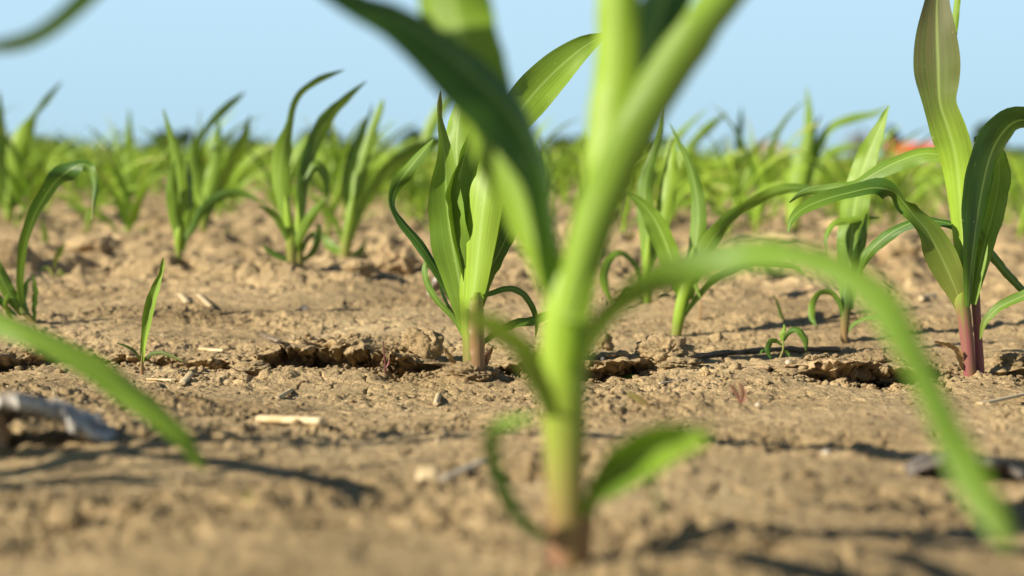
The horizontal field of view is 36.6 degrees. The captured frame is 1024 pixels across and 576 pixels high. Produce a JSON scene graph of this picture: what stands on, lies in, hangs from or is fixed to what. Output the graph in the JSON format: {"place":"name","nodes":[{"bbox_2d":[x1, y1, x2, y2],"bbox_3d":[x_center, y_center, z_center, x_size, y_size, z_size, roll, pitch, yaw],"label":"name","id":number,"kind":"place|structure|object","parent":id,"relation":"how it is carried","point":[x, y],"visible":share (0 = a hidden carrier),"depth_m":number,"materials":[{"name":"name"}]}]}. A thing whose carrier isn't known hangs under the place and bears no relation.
{"place":"outdoors","nodes":[
{"label":"outdoors","id":0,"kind":"place"},
{"bbox_2d":[0,168,1023,575],"bbox_3d":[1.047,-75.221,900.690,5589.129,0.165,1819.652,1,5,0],"label":"field soil","id":1,"kind":"structure","parent":0,"point":[216,548],"depth_m":1.43,"materials":[{"name":"soil"}]},
{"bbox_2d":[11,344,46,361],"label":"soil clod","id":2,"kind":"object","parent":1,"relation":"on","point":[20,350],"visible":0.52,"depth_m":1.88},
{"bbox_2d":[0,81,61,222],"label":"corn plant","id":3,"kind":"object","parent":1,"relation":"on","point":[21,139],"visible":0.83,"depth_m":5.37,"materials":[{"name":"green plant"}]},
{"bbox_2d":[0,129,88,226],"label":"corn plant","id":4,"kind":"object","parent":1,"relation":"on","point":[30,197],"visible":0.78,"depth_m":5.17,"materials":[{"name":"green plant"}]},
{"bbox_2d":[0,160,98,323],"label":"corn plant","id":5,"kind":"object","parent":1,"relation":"on","point":[54,180],"visible":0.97,"depth_m":2.21,"materials":[{"name":"green plant"}]},
{"bbox_2d":[40,245,68,276],"bbox_3d":[-0.832,-0.046,2.860,0.079,0.068,0.012,1,5,0],"label":"weed sprout","id":6,"kind":"object","parent":1,"relation":"on","point":[58,254],"visible":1,"depth_m":2.86,"materials":[{"name":"green plant"}]},
{"bbox_2d":[0,391,116,449],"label":"bark piece","id":7,"kind":"object","parent":1,"relation":"on","point":[79,423],"visible":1,"depth_m":1.11,"materials":[{"name":"grey wood"}]},
{"bbox_2d":[48,501,84,532],"bbox_3d":[-0.250,0.130,0.868,0.020,0.021,0.015,1,5,0],"label":"soil clod","id":8,"kind":"object","parent":1,"relation":"on","point":[67,515],"visible":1,"depth_m":0.86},
{"bbox_2d":[52,146,105,202],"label":"corn plant","id":9,"kind":"object","parent":1,"relation":"on","point":[73,184],"visible":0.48,"depth_m":6.67,"materials":[{"name":"green plant"}]},
{"bbox_2d":[70,157,101,201],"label":"corn plant","id":10,"kind":"object","parent":1,"relation":"on","point":[79,187],"visible":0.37,"depth_m":6.98,"materials":[{"name":"green plant"}]},
{"bbox_2d":[65,234,122,252],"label":"soil clod","id":11,"kind":"object","parent":1,"relation":"on","point":[91,243],"visible":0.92,"depth_m":3.33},
{"bbox_2d":[23,127,165,233],"bbox_3d":[-1.319,-0.332,4.929,0.471,0.358,0.115,1,5,2],"label":"corn plant","id":12,"kind":"object","parent":1,"relation":"on","point":[71,202],"visible":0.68,"depth_m":4.96,"materials":[{"name":"green plant"}]},
{"bbox_2d":[55,126,133,193],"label":"corn plant","id":13,"kind":"object","parent":1,"relation":"on","point":[97,152],"visible":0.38,"depth_m":8.81,"materials":[{"name":"green plant"}]},
{"bbox_2d":[0,312,205,471],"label":"corn plant","id":14,"kind":"object","parent":1,"relation":"on","point":[112,381],"visible":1,"depth_m":0.87,"materials":[{"name":"green plant"}]},
{"bbox_2d":[76,152,132,208],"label":"corn plant","id":15,"kind":"object","parent":1,"relation":"on","point":[107,195],"visible":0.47,"depth_m":6.02,"materials":[{"name":"green plant"}]},
{"bbox_2d":[66,140,177,231],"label":"corn plant","id":16,"kind":"object","parent":1,"relation":"on","point":[134,209],"visible":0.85,"depth_m":4.62,"materials":[{"name":"green plant"}]},
{"bbox_2d":[114,109,134,200],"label":"corn plant","id":17,"kind":"object","parent":1,"relation":"on","point":[126,155],"visible":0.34,"depth_m":6.19,"materials":[{"name":"green plant"}]},
{"bbox_2d":[113,495,138,515],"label":"soil clod","id":18,"kind":"object","parent":1,"relation":"on","point":[127,504],"visible":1,"depth_m":0.88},
{"bbox_2d":[84,114,181,207],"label":"corn plant","id":19,"kind":"object","parent":1,"relation":"on","point":[146,155],"visible":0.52,"depth_m":5.72,"materials":[{"name":"green plant"}]},
{"bbox_2d":[85,126,184,202],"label":"corn plant","id":20,"kind":"object","parent":1,"relation":"on","point":[109,176],"visible":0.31,"depth_m":7.05,"materials":[{"name":"green plant"}]},
{"bbox_2d":[117,258,182,374],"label":"corn seedling","id":21,"kind":"object","parent":1,"relation":"on","point":[149,305],"visible":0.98,"depth_m":1.81,"materials":[{"name":"green plant"}]},
{"bbox_2d":[137,146,168,195],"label":"corn plant","id":22,"kind":"object","parent":1,"relation":"on","point":[155,191],"visible":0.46,"depth_m":8.15,"materials":[{"name":"green plant"}]},
{"bbox_2d":[153,129,193,148],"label":"tree","id":23,"kind":"object","parent":1,"relation":"on","point":[182,139],"visible":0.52,"depth_m":289.98,"materials":[{"name":"green plant"}]},
{"bbox_2d":[157,129,227,225],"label":"corn plant","id":24,"kind":"object","parent":1,"relation":"on","point":[202,156],"visible":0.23,"depth_m":4.39,"materials":[{"name":"green plant"}]},
{"bbox_2d":[137,110,261,208],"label":"corn plant","id":25,"kind":"object","parent":1,"relation":"on","point":[162,146],"visible":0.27,"depth_m":5.67,"materials":[{"name":"green plant"}]},
{"bbox_2d":[163,109,266,264],"bbox_3d":[-0.586,-0.197,3.069,0.216,0.312,0.055,1,5,5],"label":"corn plant","id":26,"kind":"object","parent":1,"relation":"on","point":[179,196],"visible":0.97,"depth_m":3.07,"materials":[{"name":"green plant"}]},
{"bbox_2d":[185,92,250,232],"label":"corn plant","id":27,"kind":"object","parent":1,"relation":"on","point":[218,174],"visible":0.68,"depth_m":4.36,"materials":[{"name":"green plant"}]},
{"bbox_2d":[162,125,274,217],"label":"corn plant","id":28,"kind":"object","parent":1,"relation":"on","point":[240,185],"visible":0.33,"depth_m":5.57,"materials":[{"name":"green plant"}]},
{"bbox_2d":[200,133,274,210],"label":"corn plant","id":29,"kind":"object","parent":1,"relation":"on","point":[247,156],"visible":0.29,"depth_m":6.55,"materials":[{"name":"green plant"}]},
{"bbox_2d":[205,142,269,201],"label":"corn plant","id":30,"kind":"object","parent":1,"relation":"on","point":[242,158],"visible":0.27,"depth_m":7.15,"materials":[{"name":"green plant"}]},
{"bbox_2d":[206,155,270,213],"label":"corn plant","id":31,"kind":"object","parent":1,"relation":"on","point":[234,199],"visible":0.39,"depth_m":6.15,"materials":[{"name":"green plant"}]},
{"bbox_2d":[231,360,273,374],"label":"soil clod","id":32,"kind":"object","parent":1,"relation":"on","point":[255,367],"visible":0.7,"depth_m":1.81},
{"bbox_2d":[232,134,337,212],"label":"corn plant","id":33,"kind":"object","parent":1,"relation":"on","point":[264,190],"visible":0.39,"depth_m":5.15,"materials":[{"name":"green plant"}]},
{"bbox_2d":[255,415,324,424],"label":"straw stalk","id":34,"kind":"object","parent":1,"relation":"on","point":[280,419],"visible":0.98,"depth_m":1.33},
{"bbox_2d":[267,140,331,203],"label":"corn plant","id":35,"kind":"object","parent":1,"relation":"on","point":[295,176],"visible":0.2,"depth_m":5.97,"materials":[{"name":"green plant"}]},
{"bbox_2d":[257,70,343,264],"bbox_3d":[-0.383,-0.218,2.812,0.151,0.361,0.064,1,5,0],"label":"corn plant","id":36,"kind":"object","parent":1,"relation":"on","point":[280,164],"visible":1,"depth_m":2.83,"materials":[{"name":"green plant"}]},
{"bbox_2d":[261,130,342,207],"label":"corn plant","id":37,"kind":"object","parent":1,"relation":"on","point":[293,196],"visible":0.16,"depth_m":7.14,"materials":[{"name":"green plant"}]},
{"bbox_2d":[296,128,342,149],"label":"tree","id":38,"kind":"object","parent":1,"relation":"on","point":[324,141],"visible":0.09,"depth_m":306.40,"materials":[{"name":"green plant"}]},
{"bbox_2d":[294,81,366,267],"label":"corn plant","id":39,"kind":"object","parent":1,"relation":"on","point":[309,166],"visible":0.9,"depth_m":2.87,"materials":[{"name":"green plant"}]},
{"bbox_2d":[290,112,391,236],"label":"corn plant","id":40,"kind":"object","parent":1,"relation":"on","point":[339,164],"visible":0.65,"depth_m":4.75,"materials":[{"name":"green plant"}]},
{"bbox_2d":[340,258,379,276],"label":"soil clod","id":41,"kind":"object","parent":1,"relation":"on","point":[364,267],"visible":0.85,"depth_m":2.79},
{"bbox_2d":[322,117,418,219],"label":"corn plant","id":42,"kind":"object","parent":1,"relation":"on","point":[377,156],"visible":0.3,"depth_m":5.67,"materials":[{"name":"green plant"}]},
{"bbox_2d":[328,119,422,205],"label":"corn plant","id":43,"kind":"object","parent":1,"relation":"on","point":[382,160],"visible":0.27,"depth_m":6.02,"materials":[{"name":"green plant"}]},
{"bbox_2d":[313,99,438,257],"bbox_3d":[-0.313,-0.260,3.719,0.333,0.392,0.083,0,5,-11],"label":"corn plant","id":44,"kind":"object","parent":1,"relation":"on","point":[357,200],"visible":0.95,"depth_m":3.70,"materials":[{"name":"green plant"}]},
{"bbox_2d":[371,245,421,275],"bbox_3d":[-0.226,-0.047,3.037,0.099,0.074,0.075,1,5,0],"label":"soil clod","id":45,"kind":"object","parent":1,"relation":"on","point":[403,261],"visible":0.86,"depth_m":3.02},
{"bbox_2d":[367,139,436,209],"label":"corn plant","id":46,"kind":"object","parent":1,"relation":"on","point":[383,188],"visible":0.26,"depth_m":6.64,"materials":[{"name":"green plant"}]},
{"bbox_2d":[377,161,431,220],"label":"corn plant","id":47,"kind":"object","parent":1,"relation":"on","point":[410,187],"visible":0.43,"depth_m":5.51,"materials":[{"name":"green plant"}]},
{"bbox_2d":[387,170,430,230],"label":"corn plant","id":48,"kind":"object","parent":1,"relation":"on","point":[414,205],"visible":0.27,"depth_m":4.67,"materials":[{"name":"green plant"}]},
{"bbox_2d":[396,127,421,148],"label":"tree","id":49,"kind":"object","parent":1,"relation":"on","point":[413,133],"visible":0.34,"depth_m":309.13,"materials":[{"name":"green plant"}]},
{"bbox_2d":[402,171,429,218],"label":"corn plant","id":50,"kind":"object","parent":1,"relation":"on","point":[422,203],"visible":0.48,"depth_m":6.07,"materials":[{"name":"green plant"}]},
{"bbox_2d":[400,327,444,358],"bbox_3d":[-0.110,0.072,1.895,0.055,0.048,0.047,1,5,0],"label":"soil clod","id":51,"kind":"object","parent":1,"relation":"on","point":[427,343],"visible":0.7,"depth_m":1.88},
{"bbox_2d":[405,100,448,215],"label":"corn plant","id":52,"kind":"object","parent":1,"relation":"on","point":[430,128],"visible":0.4,"depth_m":6.12,"materials":[{"name":"green plant"}]},
{"bbox_2d":[416,464,439,482],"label":"stone","id":53,"kind":"object","parent":1,"relation":"on","point":[430,472],"visible":0.62,"depth_m":1.03,"materials":[{"name":"stone"}]},
{"bbox_2d":[438,458,485,480],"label":"straw stalk","id":54,"kind":"object","parent":1,"relation":"on","point":[463,469],"visible":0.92,"depth_m":1.05,"materials":[{"name":"beige plant"}]},
{"bbox_2d":[446,360,499,381],"bbox_3d":[-0.045,0.098,1.772,0.062,0.032,0.048,1,5,0],"label":"soil clod","id":55,"kind":"object","parent":1,"relation":"on","point":[467,370],"visible":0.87,"depth_m":1.76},
{"bbox_2d":[388,33,595,371],"bbox_3d":[-0.017,-0.097,1.799,0.256,0.408,0.113,1,5,0],"label":"corn plant","id":56,"kind":"object","parent":1,"relation":"on","point":[471,240],"visible":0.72,"depth_m":1.79,"materials":[{"name":"green plant"}]},
{"bbox_2d":[22,343,976,387],"bbox_3d":[-0.078,0.109,1.890,1.936,0.083,0.208,1,5,0],"label":"soil rubble","id":57,"kind":"object","parent":1,"relation":"on","point":[735,365],"visible":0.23,"depth_m":1.85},
{"bbox_2d":[0,0,1013,571],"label":"corn plant","id":58,"kind":"object","parent":1,"relation":"on","point":[650,56],"visible":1,"depth_m":0.76,"materials":[{"name":"green plant"}]},
{"bbox_2d":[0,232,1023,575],"bbox_3d":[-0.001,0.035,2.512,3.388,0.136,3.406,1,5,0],"label":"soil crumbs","id":59,"kind":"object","parent":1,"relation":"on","point":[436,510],"visible":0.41,"depth_m":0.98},
{"bbox_2d":[0,251,1023,550],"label":"straw chaff","id":60,"kind":"object","parent":1,"relation":"on","point":[538,435],"visible":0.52,"depth_m":1.09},
{"bbox_2d":[8,131,1023,198],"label":"distant corn","id":61,"kind":"object","parent":1,"relation":"on","point":[60,157],"visible":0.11,"depth_m":13.61,"materials":[{"name":"green plant"}]},
{"bbox_2d":[536,115,578,173],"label":"corn plant","id":62,"kind":"object","parent":1,"relation":"on","point":[550,136],"visible":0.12,"depth_m":5.05,"materials":[{"name":"green plant"}]},
{"bbox_2d":[538,136,581,211],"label":"corn plant","id":63,"kind":"object","parent":1,"relation":"on","point":[552,182],"visible":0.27,"depth_m":5.54,"materials":[{"name":"green plant"}]},
{"bbox_2d":[540,129,585,207],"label":"corn plant","id":64,"kind":"object","parent":1,"relation":"on","point":[556,187],"visible":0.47,"depth_m":6.53,"materials":[{"name":"green plant"}]},
{"bbox_2d":[542,132,585,205],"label":"corn plant","id":65,"kind":"object","parent":1,"relation":"on","point":[561,186],"visible":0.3,"depth_m":7.56,"materials":[{"name":"green plant"}]},
{"bbox_2d":[548,134,585,150],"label":"tree","id":66,"kind":"object","parent":1,"relation":"on","point":[567,140],"visible":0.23,"depth_m":307.52,"materials":[{"name":"green plant"}]},
{"bbox_2d":[596,333,614,350],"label":"soil clod","id":67,"kind":"object","parent":1,"relation":"on","point":[605,343],"visible":0.55,"depth_m":2.03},
{"bbox_2d":[576,130,690,237],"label":"corn plant","id":68,"kind":"object","parent":1,"relation":"on","point":[626,210],"visible":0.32,"depth_m":4.50,"materials":[{"name":"green plant"}]},
{"bbox_2d":[599,124,677,302],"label":"corn plant","id":69,"kind":"object","parent":1,"relation":"on","point":[666,201],"visible":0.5,"depth_m":2.60,"materials":[{"name":"green plant"}]},
{"bbox_2d":[635,332,695,368],"bbox_3d":[0.185,0.077,1.872,0.076,0.050,0.059,1,5,0],"label":"soil clod","id":70,"kind":"object","parent":1,"relation":"on","point":[656,348],"visible":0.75,"depth_m":1.85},
{"bbox_2d":[655,356,703,369],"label":"soil clod","id":71,"kind":"object","parent":1,"relation":"on","point":[672,362],"visible":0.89,"depth_m":1.82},
{"bbox_2d":[655,163,703,223],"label":"corn plant","id":72,"kind":"object","parent":1,"relation":"on","point":[682,187],"visible":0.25,"depth_m":5.56,"materials":[{"name":"green plant"}]},
{"bbox_2d":[636,154,734,220],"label":"corn plant","id":73,"kind":"object","parent":1,"relation":"on","point":[679,196],"visible":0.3,"depth_m":5.05,"materials":[{"name":"green plant"}]},
{"bbox_2d":[654,109,726,225],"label":"corn plant","id":74,"kind":"object","parent":1,"relation":"on","point":[701,134],"visible":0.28,"depth_m":5.71,"materials":[{"name":"green plant"}]},
{"bbox_2d":[658,141,731,213],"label":"corn plant","id":75,"kind":"object","parent":1,"relation":"on","point":[685,211],"visible":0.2,"depth_m":7.00,"materials":[{"name":"green plant"}]},
{"bbox_2d":[656,130,759,213],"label":"corn plant","id":76,"kind":"object","parent":1,"relation":"on","point":[720,163],"visible":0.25,"depth_m":6.55,"materials":[{"name":"green plant"}]},
{"bbox_2d":[628,124,810,335],"bbox_3d":[0.303,-0.080,2.265,0.290,0.320,0.051,2,5,12],"label":"corn plant","id":77,"kind":"object","parent":1,"relation":"on","point":[663,242],"visible":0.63,"depth_m":2.27,"materials":[{"name":"green plant"}]},
{"bbox_2d":[691,147,748,216],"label":"corn plant","id":78,"kind":"object","parent":1,"relation":"on","point":[716,191],"visible":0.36,"depth_m":5.94,"materials":[{"name":"green plant"}]},
{"bbox_2d":[695,141,764,207],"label":"corn plant","id":79,"kind":"object","parent":1,"relation":"on","point":[715,177],"visible":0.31,"depth_m":7.20,"materials":[{"name":"green plant"}]},
{"bbox_2d":[730,382,746,403],"bbox_3d":[0.215,0.100,1.464,0.016,0.021,0.003,1,5,0],"label":"weed sprout","id":80,"kind":"object","parent":1,"relation":"on","point":[741,398],"visible":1,"depth_m":1.46,"materials":[{"name":"pink plant"}]},
{"bbox_2d":[721,107,758,204],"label":"corn plant","id":81,"kind":"object","parent":1,"relation":"on","point":[738,146],"visible":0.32,"depth_m":7.20,"materials":[{"name":"green plant"}]},
{"bbox_2d":[678,125,801,239],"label":"corn plant","id":82,"kind":"object","parent":1,"relation":"on","point":[713,206],"visible":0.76,"depth_m":4.48,"materials":[{"name":"green plant"}]},
{"bbox_2d":[679,100,821,233],"bbox_3d":[0.803,-0.378,5.050,0.522,0.468,0.137,4,6,38],"label":"corn plant","id":83,"kind":"object","parent":1,"relation":"on","point":[759,211],"visible":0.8,"depth_m":5.09,"materials":[{"name":"green plant"}]},
{"bbox_2d":[703,137,824,228],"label":"corn plant","id":84,"kind":"object","parent":1,"relation":"on","point":[758,181],"visible":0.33,"depth_m":5.68,"materials":[{"name":"green plant"}]},
{"bbox_2d":[742,157,786,215],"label":"corn plant","id":85,"kind":"object","parent":1,"relation":"on","point":[776,206],"visible":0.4,"depth_m":5.99,"materials":[{"name":"green plant"}]},
{"bbox_2d":[691,346,840,358],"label":"twig","id":86,"kind":"object","parent":1,"relation":"on","point":[751,351],"visible":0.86,"depth_m":2.02,"materials":[{"name":"brown wood"}]},
{"bbox_2d":[759,324,807,358],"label":"weed seedling","id":87,"kind":"object","parent":1,"relation":"on","point":[799,332],"visible":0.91,"depth_m":1.88,"materials":[{"name":"green plant"}]},
{"bbox_2d":[758,356,826,375],"bbox_3d":[0.336,0.097,1.845,0.076,0.026,0.072,-3,6,-40],"label":"soil clod","id":88,"kind":"object","parent":1,"relation":"on","point":[779,363],"visible":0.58,"depth_m":1.83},
{"bbox_2d":[783,150,879,218],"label":"corn plant","id":89,"kind":"object","parent":1,"relation":"on","point":[831,211],"visible":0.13,"depth_m":6.08,"materials":[{"name":"green plant"}]},
{"bbox_2d":[786,87,887,230],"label":"corn plant","id":90,"kind":"object","parent":1,"relation":"on","point":[809,146],"visible":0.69,"depth_m":5.36,"materials":[{"name":"green plant"}]},
{"bbox_2d":[817,144,877,214],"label":"corn plant","id":91,"kind":"object","parent":1,"relation":"on","point":[844,179],"visible":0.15,"depth_m":5.54,"materials":[{"name":"green plant"}]},
{"bbox_2d":[808,105,888,342],"bbox_3d":[0.471,-0.088,2.169,0.116,0.337,0.050,0,5,-6],"label":"corn plant","id":92,"kind":"object","parent":1,"relation":"on","point":[851,222],"visible":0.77,"depth_m":2.17,"materials":[{"name":"green plant"}]},
{"bbox_2d":[788,123,928,223],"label":"corn plant","id":93,"kind":"object","parent":1,"relation":"on","point":[829,175],"visible":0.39,"depth_m":4.98,"materials":[{"name":"green plant"}]},
{"bbox_2d":[837,122,888,156],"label":"bare tree","id":94,"kind":"object","parent":1,"relation":"on","point":[855,141],"visible":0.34,"depth_m":288.25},
{"bbox_2d":[834,158,895,236],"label":"corn plant","id":95,"kind":"object","parent":1,"relation":"on","point":[872,204],"visible":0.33,"depth_m":4.54,"materials":[{"name":"green plant"}]},
{"bbox_2d":[881,125,900,153],"bbox_3d":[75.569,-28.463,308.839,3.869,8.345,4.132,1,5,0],"label":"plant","id":96,"kind":"object","parent":1,"relation":"on","point":[895,135],"visible":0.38,"depth_m":307.95,"materials":[{"name":"green plant"}]},
{"bbox_2d":[850,132,932,222],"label":"corn plant","id":97,"kind":"object","parent":1,"relation":"on","point":[880,201],"visible":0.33,"depth_m":6.26,"materials":[{"name":"green plant"}]},
{"bbox_2d":[874,359,909,383],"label":"soil clod","id":98,"kind":"object","parent":1,"relation":"on","point":[888,380],"visible":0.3,"depth_m":1.84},
{"bbox_2d":[875,235,921,260],"bbox_3d":[0.962,-0.101,3.905,0.130,0.067,0.117,1,5,0],"label":"soil clod","id":99,"kind":"object","parent":1,"relation":"on","point":[900,246],"visible":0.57,"depth_m":3.86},
{"bbox_2d":[831,124,973,227],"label":"corn plant","id":100,"kind":"object","parent":1,"relation":"on","point":[892,215],"visible":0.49,"depth_m":5.50,"materials":[{"name":"green plant"}]},
{"bbox_2d":[787,0,1023,376],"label":"corn plant","id":101,"kind":"object","parent":1,"relation":"on","point":[977,177],"visible":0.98,"depth_m":1.84,"materials":[{"name":"green plant"}]},
{"bbox_2d":[888,173,931,220],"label":"corn plant","id":102,"kind":"object","parent":1,"relation":"on","point":[917,200],"visible":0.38,"depth_m":6.21,"materials":[{"name":"green plant"}]},
{"bbox_2d":[901,187,948,222],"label":"corn plant","id":103,"kind":"object","parent":1,"relation":"on","point":[931,213],"visible":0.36,"depth_m":5.69,"materials":[{"name":"green plant"}]},
{"bbox_2d":[915,171,952,241],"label":"corn plant","id":104,"kind":"object","parent":1,"relation":"on","point":[942,200],"visible":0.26,"depth_m":4.57,"materials":[{"name":"green plant"}]},
{"bbox_2d":[901,451,1023,479],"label":"bark piece","id":105,"kind":"object","parent":1,"relation":"on","point":[918,464],"visible":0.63,"depth_m":1.07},
{"bbox_2d":[976,392,1023,404],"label":"straw stalk","id":106,"kind":"object","parent":1,"relation":"on","point":[1002,398],"visible":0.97,"depth_m":1.57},
{"bbox_2d":[992,352,1023,372],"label":"soil clod","id":107,"kind":"object","parent":1,"relation":"on","point":[1010,359],"visible":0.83,"depth_m":1.88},
{"bbox_2d":[1005,149,1023,239],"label":"corn plant","id":108,"kind":"object","parent":1,"relation":"on","point":[1018,208],"visible":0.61,"depth_m":5.11,"materials":[{"name":"green plant"}]},
{"bbox_2d":[0,0,1023,158],"label":"sky","id":109,"kind":"structure","parent":0,"point":[182,58],"materials":[{"name":"blue"}]},
{"bbox_2d":[885,142,938,163],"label":"house","id":110,"kind":"structure","parent":0,"point":[908,147],"depth_m":290.73,"materials":[{"name":"red tile"}]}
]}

